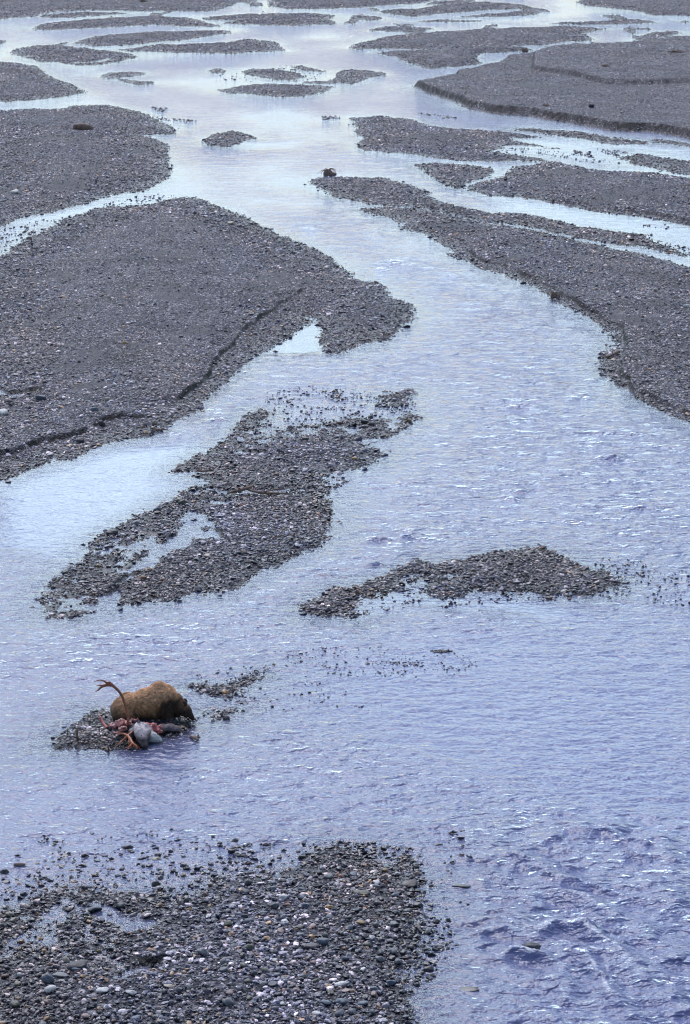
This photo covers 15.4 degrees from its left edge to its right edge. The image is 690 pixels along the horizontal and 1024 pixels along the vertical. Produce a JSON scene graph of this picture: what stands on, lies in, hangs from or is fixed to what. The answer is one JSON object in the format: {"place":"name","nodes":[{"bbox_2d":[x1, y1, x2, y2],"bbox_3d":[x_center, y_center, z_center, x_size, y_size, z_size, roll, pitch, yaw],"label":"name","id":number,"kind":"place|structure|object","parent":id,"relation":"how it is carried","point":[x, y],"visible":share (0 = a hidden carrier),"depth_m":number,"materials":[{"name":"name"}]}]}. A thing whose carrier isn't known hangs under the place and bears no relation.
{"place":"outdoors","nodes":[
{"label":"outdoors","id":0,"kind":"place"},
{"bbox_2d":[13,863,25,865],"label":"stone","id":1,"kind":"object","parent":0,"point":[19,864],"visible":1,"depth_m":53.63,"materials":[{"name":"grey stone"}]},
{"bbox_2d":[189,734,198,740],"bbox_3d":[-3.610,5.355,61.180,0.116,0.155,0.452,-11,18,-35],"label":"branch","id":2,"kind":"object","parent":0,"point":[194,737],"visible":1,"depth_m":61.08,"materials":[{"name":"wood"}]},
{"bbox_2d":[0,0,689,1023],"bbox_3d":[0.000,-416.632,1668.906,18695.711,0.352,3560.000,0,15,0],"label":"water","id":3,"kind":"structure","parent":0,"point":[538,750],"depth_m":70.17,"materials":[{"name":"blue liquid"}]},
{"bbox_2d":[28,917,35,922],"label":"stone","id":4,"kind":"object","parent":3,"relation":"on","point":[32,919],"visible":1,"depth_m":50.91,"materials":[{"name":"stone"}]},
{"bbox_2d":[116,902,124,908],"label":"stone","id":5,"kind":"object","parent":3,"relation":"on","point":[119,905],"visible":1,"depth_m":51.48,"materials":[{"name":"stone"}]},
{"bbox_2d":[523,942,541,949],"bbox_3d":[3.616,8.442,49.647,0.320,0.197,0.340,12,19,38],"label":"stone","id":6,"kind":"object","parent":3,"relation":"in","point":[535,945],"visible":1,"depth_m":49.59,"materials":[{"name":"stone"}]},
{"bbox_2d":[0,0,689,1023],"bbox_3d":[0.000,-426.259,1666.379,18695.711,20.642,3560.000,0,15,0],"label":"ground","id":7,"kind":"structure","parent":0,"point":[420,1002],"depth_m":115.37,"materials":[{"name":"grey gravel"}]},
{"bbox_2d":[0,409,8,414],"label":"stone","id":8,"kind":"object","parent":7,"relation":"on","point":[4,411],"visible":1,"depth_m":95.33,"materials":[{"name":"white stone"}]},
{"bbox_2d":[0,869,8,873],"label":"stone","id":9,"kind":"object","parent":7,"relation":"on","point":[4,871],"visible":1,"depth_m":53.27,"materials":[{"name":"stone"}]},
{"bbox_2d":[5,912,14,916],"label":"stone","id":10,"kind":"object","parent":7,"relation":"on","point":[10,914],"visible":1,"depth_m":51.11,"materials":[{"name":"grey stone"}]},
{"bbox_2d":[9,917,16,922],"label":"stone","id":11,"kind":"object","parent":7,"relation":"on","point":[13,920],"visible":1,"depth_m":50.84,"materials":[{"name":"grey stone"}]},
{"bbox_2d":[9,1000,19,1007],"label":"stone","id":12,"kind":"object","parent":7,"relation":"on","point":[14,1003],"visible":1,"depth_m":47.03,"materials":[{"name":"grey stone"}]},
{"bbox_2d":[35,395,45,400],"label":"stone","id":13,"kind":"object","parent":7,"relation":"on","point":[40,397],"visible":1,"depth_m":97.58,"materials":[{"name":"black stone"}]},
{"bbox_2d":[41,973,53,983],"bbox_3d":[-5.572,8.744,47.958,0.239,0.217,0.190,-4,15,-15],"label":"stone","id":14,"kind":"object","parent":7,"relation":"on","point":[47,978],"visible":1,"depth_m":47.89,"materials":[{"name":"grey stone"}]},
{"bbox_2d":[43,999,54,1004],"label":"stone","id":15,"kind":"object","parent":7,"relation":"on","point":[48,1001],"visible":1,"depth_m":47.09,"materials":[{"name":"grey stone"}]},
{"bbox_2d":[44,985,55,993],"bbox_3d":[-5.479,8.883,47.611,0.235,0.154,0.187,-9,22,-8],"label":"stone","id":16,"kind":"object","parent":7,"relation":"on","point":[50,988],"visible":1,"depth_m":47.55,"materials":[{"name":"grey stone"}]},
{"bbox_2d":[52,972,67,977],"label":"stone","id":17,"kind":"object","parent":7,"relation":"on","point":[60,974],"visible":1,"depth_m":48.22,"materials":[{"name":"grey stone"}]},
{"bbox_2d":[62,956,69,962],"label":"stone","id":18,"kind":"object","parent":7,"relation":"on","point":[66,959],"visible":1,"depth_m":48.81,"materials":[{"name":"grey stone"}]},
{"bbox_2d":[67,959,86,969],"bbox_3d":[-5.083,8.597,48.555,0.400,0.163,0.293,-8,14,-7],"label":"stone","id":19,"kind":"object","parent":7,"relation":"on","point":[81,963],"visible":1,"depth_m":48.48,"materials":[{"name":"stone"}]},
{"bbox_2d":[76,437,83,442],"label":"stone","id":20,"kind":"object","parent":7,"relation":"on","point":[80,439],"visible":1,"depth_m":91.05,"materials":[{"name":"stone"}]},
{"bbox_2d":[73,123,92,129],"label":"driftwood log","id":21,"kind":"object","parent":7,"relation":"on","point":[82,126],"visible":1,"depth_m":188.21,"materials":[{"name":"grey wood"}]},
{"bbox_2d":[81,1013,89,1017],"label":"stone","id":22,"kind":"object","parent":7,"relation":"on","point":[84,1015],"visible":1,"depth_m":46.48,"materials":[{"name":"white stone"}]},
{"bbox_2d":[88,906,101,910],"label":"stone","id":23,"kind":"object","parent":7,"relation":"on","point":[95,908],"visible":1,"depth_m":51.38,"materials":[{"name":"grey stone"}]},
{"bbox_2d":[98,420,104,425],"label":"stone","id":24,"kind":"object","parent":7,"relation":"on","point":[101,423],"visible":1,"depth_m":93.39,"materials":[{"name":"stone"}]},
{"bbox_2d":[96,987,108,992],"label":"stone","id":25,"kind":"object","parent":7,"relation":"on","point":[101,989],"visible":1,"depth_m":47.46,"materials":[{"name":"grey stone"}]},
{"bbox_2d":[106,529,117,533],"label":"stone","id":26,"kind":"object","parent":7,"relation":"on","point":[112,531],"visible":1,"depth_m":79.13,"materials":[{"name":"stone"}]},
{"bbox_2d":[121,845,133,848],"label":"stone","id":27,"kind":"object","parent":7,"relation":"on","point":[127,846],"visible":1,"depth_m":54.56,"materials":[{"name":"stone"}]},
{"bbox_2d":[125,990,136,994],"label":"stone","id":28,"kind":"object","parent":7,"relation":"on","point":[131,992],"visible":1,"depth_m":47.30,"materials":[{"name":"grey stone"}]},
{"bbox_2d":[131,1015,140,1019],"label":"stone","id":29,"kind":"object","parent":7,"relation":"on","point":[136,1016],"visible":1,"depth_m":46.38,"materials":[{"name":"grey stone"}]},
{"bbox_2d":[94,679,183,748],"bbox_3d":[-4.927,4.772,61.016,2.110,1.499,1.584,0,15,0],"label":"caribou carcass","id":30,"kind":"object","parent":7,"relation":"on","point":[143,733],"visible":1,"depth_m":61.06,"materials":[{"name":"fur"}]},
{"bbox_2d":[110,681,195,720],"bbox_3d":[-4.687,4.615,62.420,2.124,1.057,0.991,0,15,0],"label":"bear","id":31,"kind":"object","parent":7,"relation":"on","point":[155,700],"visible":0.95,"depth_m":62.15},
{"bbox_2d":[151,881,160,887],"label":"stone","id":32,"kind":"object","parent":7,"relation":"on","point":[154,884],"visible":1,"depth_m":52.65,"materials":[{"name":"stone"}]},
{"bbox_2d":[164,984,173,987],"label":"stone","id":33,"kind":"object","parent":7,"relation":"on","point":[168,985],"visible":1,"depth_m":47.60,"materials":[{"name":"beige stone"}]},
{"bbox_2d":[178,500,186,503],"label":"stone","id":34,"kind":"object","parent":7,"relation":"on","point":[182,501],"visible":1,"depth_m":82.66,"materials":[{"name":"grey stone"}]},
{"bbox_2d":[197,948,208,954],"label":"stone","id":35,"kind":"object","parent":7,"relation":"on","point":[202,951],"visible":1,"depth_m":49.05,"materials":[{"name":"grey stone"}]},
{"bbox_2d":[219,967,229,972],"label":"stone","id":36,"kind":"object","parent":7,"relation":"on","point":[224,969],"visible":1,"depth_m":48.17,"materials":[{"name":"grey stone"}]},
{"bbox_2d":[220,957,228,963],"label":"stone","id":37,"kind":"object","parent":7,"relation":"on","point":[223,960],"visible":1,"depth_m":48.61,"materials":[{"name":"grey stone"}]},
{"bbox_2d":[222,997,233,1005],"bbox_3d":[-2.155,8.989,46.995,0.215,0.146,0.190,-4,15,-14],"label":"stone","id":38,"kind":"object","parent":7,"relation":"on","point":[227,1001],"visible":1,"depth_m":46.93,"materials":[{"name":"grey stone"}]},
{"bbox_2d":[224,920,231,925],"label":"stone","id":39,"kind":"object","parent":7,"relation":"on","point":[228,923],"visible":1,"depth_m":50.45,"materials":[{"name":"grey stone"}]},
{"bbox_2d":[226,989,232,994],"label":"stone","id":40,"kind":"object","parent":7,"relation":"on","point":[229,992],"visible":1,"depth_m":47.29,"materials":[{"name":"grey stone"}]},
{"bbox_2d":[240,889,249,893],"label":"stone","id":41,"kind":"object","parent":7,"relation":"on","point":[244,891],"visible":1,"depth_m":52.08,"materials":[{"name":"stone"}]},
{"bbox_2d":[244,879,251,884],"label":"stone","id":42,"kind":"object","parent":7,"relation":"on","point":[247,882],"visible":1,"depth_m":52.52,"materials":[{"name":"stone"}]},
{"bbox_2d":[243,944,254,949],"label":"stone","id":43,"kind":"object","parent":7,"relation":"on","point":[249,946],"visible":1,"depth_m":49.20,"materials":[{"name":"grey stone"}]},
{"bbox_2d":[244,918,253,923],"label":"stone","id":44,"kind":"object","parent":7,"relation":"on","point":[247,920],"visible":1,"depth_m":50.51,"materials":[{"name":"grey stone"}]},
{"bbox_2d":[227,484,292,494],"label":"branch","id":45,"kind":"object","parent":7,"relation":"on","point":[247,488],"visible":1,"depth_m":83.93,"materials":[{"name":"wood"}]},
{"bbox_2d":[260,928,268,932],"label":"stone","id":46,"kind":"object","parent":7,"relation":"on","point":[263,930],"visible":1,"depth_m":50.08,"materials":[{"name":"stone"}]},
{"bbox_2d":[261,967,269,972],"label":"stone","id":47,"kind":"object","parent":7,"relation":"on","point":[264,969],"visible":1,"depth_m":48.26,"materials":[{"name":"grey stone"}]},
{"bbox_2d":[267,981,277,986],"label":"stone","id":48,"kind":"object","parent":7,"relation":"on","point":[272,983],"visible":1,"depth_m":47.76,"materials":[{"name":"grey stone"}]},
{"bbox_2d":[269,886,277,890],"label":"stone","id":49,"kind":"object","parent":7,"relation":"on","point":[272,887],"visible":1,"depth_m":52.27,"materials":[{"name":"grey stone"}]},
{"bbox_2d":[270,903,278,908],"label":"stone","id":50,"kind":"object","parent":7,"relation":"on","point":[274,906],"visible":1,"depth_m":51.25,"materials":[{"name":"stone"}]},
{"bbox_2d":[276,928,283,933],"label":"stone","id":51,"kind":"object","parent":7,"relation":"on","point":[280,930],"visible":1,"depth_m":50.05,"materials":[{"name":"white stone"}]},
{"bbox_2d":[278,894,285,899],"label":"stone","id":52,"kind":"object","parent":7,"relation":"on","point":[281,896],"visible":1,"depth_m":51.70,"materials":[{"name":"white stone"}]},
{"bbox_2d":[296,925,303,929],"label":"stone","id":53,"kind":"object","parent":7,"relation":"on","point":[299,927],"visible":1,"depth_m":50.29,"materials":[{"name":"grey stone"}]},
{"bbox_2d":[298,855,305,860],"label":"stone","id":54,"kind":"object","parent":7,"relation":"on","point":[300,857],"visible":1,"depth_m":54.03,"materials":[{"name":"stone"}]},
{"bbox_2d":[302,903,309,908],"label":"stone","id":55,"kind":"object","parent":7,"relation":"on","point":[305,905],"visible":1,"depth_m":51.27,"materials":[{"name":"grey stone"}]},
{"bbox_2d":[303,943,318,948],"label":"stone","id":56,"kind":"object","parent":7,"relation":"on","point":[311,945],"visible":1,"depth_m":49.49,"materials":[{"name":"stone"}]},
{"bbox_2d":[312,1011,319,1015],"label":"stone","id":57,"kind":"object","parent":7,"relation":"on","point":[317,1013],"visible":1,"depth_m":46.63,"materials":[{"name":"white stone"}]},
{"bbox_2d":[314,883,322,887],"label":"stone","id":58,"kind":"object","parent":7,"relation":"on","point":[317,885],"visible":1,"depth_m":52.43,"materials":[{"name":"stone"}]},
{"bbox_2d":[315,937,328,944],"bbox_3d":[-0.432,8.330,49.702,0.231,0.129,0.222,-11,18,-36],"label":"stone","id":59,"kind":"object","parent":7,"relation":"on","point":[322,941],"visible":1,"depth_m":49.64,"materials":[{"name":"stone"}]},
{"bbox_2d":[319,999,330,1004],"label":"stone","id":60,"kind":"object","parent":7,"relation":"on","point":[324,1001],"visible":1,"depth_m":47.14,"materials":[{"name":"grey stone"}]},
{"bbox_2d":[318,168,336,176],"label":"root wad","id":61,"kind":"object","parent":7,"relation":"on","point":[327,172],"visible":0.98,"depth_m":164.15,"materials":[{"name":"brown wood"}]},
{"bbox_2d":[323,873,332,878],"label":"stone","id":62,"kind":"object","parent":7,"relation":"on","point":[328,875],"visible":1,"depth_m":52.85,"materials":[{"name":"white stone"}]},
{"bbox_2d":[335,1009,344,1016],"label":"stone","id":63,"kind":"object","parent":7,"relation":"on","point":[340,1012],"visible":1,"depth_m":46.67,"materials":[{"name":"grey stone"}]},
{"bbox_2d":[334,981,345,986],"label":"stone","id":64,"kind":"object","parent":7,"relation":"on","point":[340,983],"visible":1,"depth_m":47.90,"materials":[{"name":"white stone"}]},
{"bbox_2d":[335,998,346,1003],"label":"stone","id":65,"kind":"object","parent":7,"relation":"on","point":[341,1000],"visible":1,"depth_m":47.20,"materials":[{"name":"grey stone"}]},
{"bbox_2d":[341,988,350,992],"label":"stone","id":66,"kind":"object","parent":7,"relation":"on","point":[345,990],"visible":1,"depth_m":47.70,"materials":[{"name":"beige stone"}]},
{"bbox_2d":[347,925,353,930],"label":"stone","id":67,"kind":"object","parent":7,"relation":"on","point":[349,927],"visible":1,"depth_m":50.26,"materials":[{"name":"stone"}]},
{"bbox_2d":[347,1008,355,1013],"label":"stone","id":68,"kind":"object","parent":7,"relation":"on","point":[351,1011],"visible":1,"depth_m":46.76,"materials":[{"name":"grey stone"}]},
{"bbox_2d":[350,871,356,876],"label":"stone","id":69,"kind":"object","parent":7,"relation":"on","point":[354,873],"visible":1,"depth_m":52.99,"materials":[{"name":"grey stone"}]},
{"bbox_2d":[356,920,364,924],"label":"stone","id":70,"kind":"object","parent":7,"relation":"on","point":[360,922],"visible":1,"depth_m":50.57,"materials":[{"name":"beige stone"}]},
{"bbox_2d":[353,890,369,894],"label":"stone","id":71,"kind":"object","parent":7,"relation":"on","point":[363,892],"visible":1,"depth_m":52.03,"materials":[{"name":"grey stone"}]},
{"bbox_2d":[358,1000,367,1004],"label":"stone","id":72,"kind":"object","parent":7,"relation":"on","point":[364,1002],"visible":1,"depth_m":47.12,"materials":[{"name":"grey stone"}]},
{"bbox_2d":[371,991,377,996],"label":"stone","id":73,"kind":"object","parent":7,"relation":"on","point":[373,993],"visible":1,"depth_m":47.52,"materials":[{"name":"grey stone"}]},
{"bbox_2d":[375,956,384,961],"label":"stone","id":74,"kind":"object","parent":7,"relation":"on","point":[380,958],"visible":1,"depth_m":49.00,"materials":[{"name":"grey stone"}]},
{"bbox_2d":[375,909,384,913],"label":"stone","id":75,"kind":"object","parent":7,"relation":"on","point":[381,910],"visible":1,"depth_m":51.20,"materials":[{"name":"stone"}]},
{"bbox_2d":[377,949,383,954],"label":"stone","id":76,"kind":"object","parent":7,"relation":"on","point":[380,951],"visible":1,"depth_m":49.32,"materials":[{"name":"stone"}]},
{"bbox_2d":[380,874,387,879],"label":"stone","id":77,"kind":"object","parent":7,"relation":"on","point":[384,876],"visible":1,"depth_m":52.80,"materials":[{"name":"grey stone"}]},
{"bbox_2d":[386,980,395,985],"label":"stone","id":78,"kind":"object","parent":7,"relation":"on","point":[391,982],"visible":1,"depth_m":48.02,"materials":[{"name":"grey stone"}]},
{"bbox_2d":[387,948,396,953],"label":"stone","id":79,"kind":"object","parent":7,"relation":"on","point":[392,950],"visible":1,"depth_m":49.37,"materials":[{"name":"grey stone"}]},
{"bbox_2d":[394,958,402,964],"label":"stone","id":80,"kind":"object","parent":7,"relation":"on","point":[398,961],"visible":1,"depth_m":48.93,"materials":[{"name":"grey stone"}]},
{"bbox_2d":[401,879,417,887],"bbox_3d":[1.319,7.651,52.666,0.366,0.137,0.308,-7,22,-1],"label":"stone","id":81,"kind":"object","parent":7,"relation":"on","point":[413,882],"visible":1,"depth_m":52.61,"materials":[{"name":"stone"}]},
{"bbox_2d":[412,902,423,906],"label":"stone","id":82,"kind":"object","parent":7,"relation":"on","point":[418,904],"visible":1,"depth_m":51.60,"materials":[{"name":"stone"}]},
{"bbox_2d":[423,965,433,972],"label":"stone","id":83,"kind":"object","parent":7,"relation":"on","point":[430,968],"visible":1,"depth_m":48.69,"materials":[{"name":"stone"}]},
{"bbox_2d":[452,884,470,887],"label":"stone","id":84,"kind":"object","parent":7,"relation":"on","point":[462,885],"visible":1,"depth_m":52.60,"materials":[{"name":"stone"}]},
{"bbox_2d":[459,986,478,991],"bbox_3d":[2.303,8.967,47.922,0.428,0.142,0.255,-4,20,2],"label":"stone","id":85,"kind":"object","parent":7,"relation":"on","point":[471,989],"visible":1,"depth_m":47.86,"materials":[{"name":"stone"}]},
{"bbox_2d":[548,290,559,297],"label":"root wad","id":86,"kind":"object","parent":7,"relation":"on","point":[554,294],"visible":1,"depth_m":120.12,"materials":[{"name":"brown wood"}]},
{"bbox_2d":[601,350,619,357],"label":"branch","id":87,"kind":"object","parent":7,"relation":"on","point":[614,353],"visible":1,"depth_m":106.23,"materials":[{"name":"wood"}]}
]}

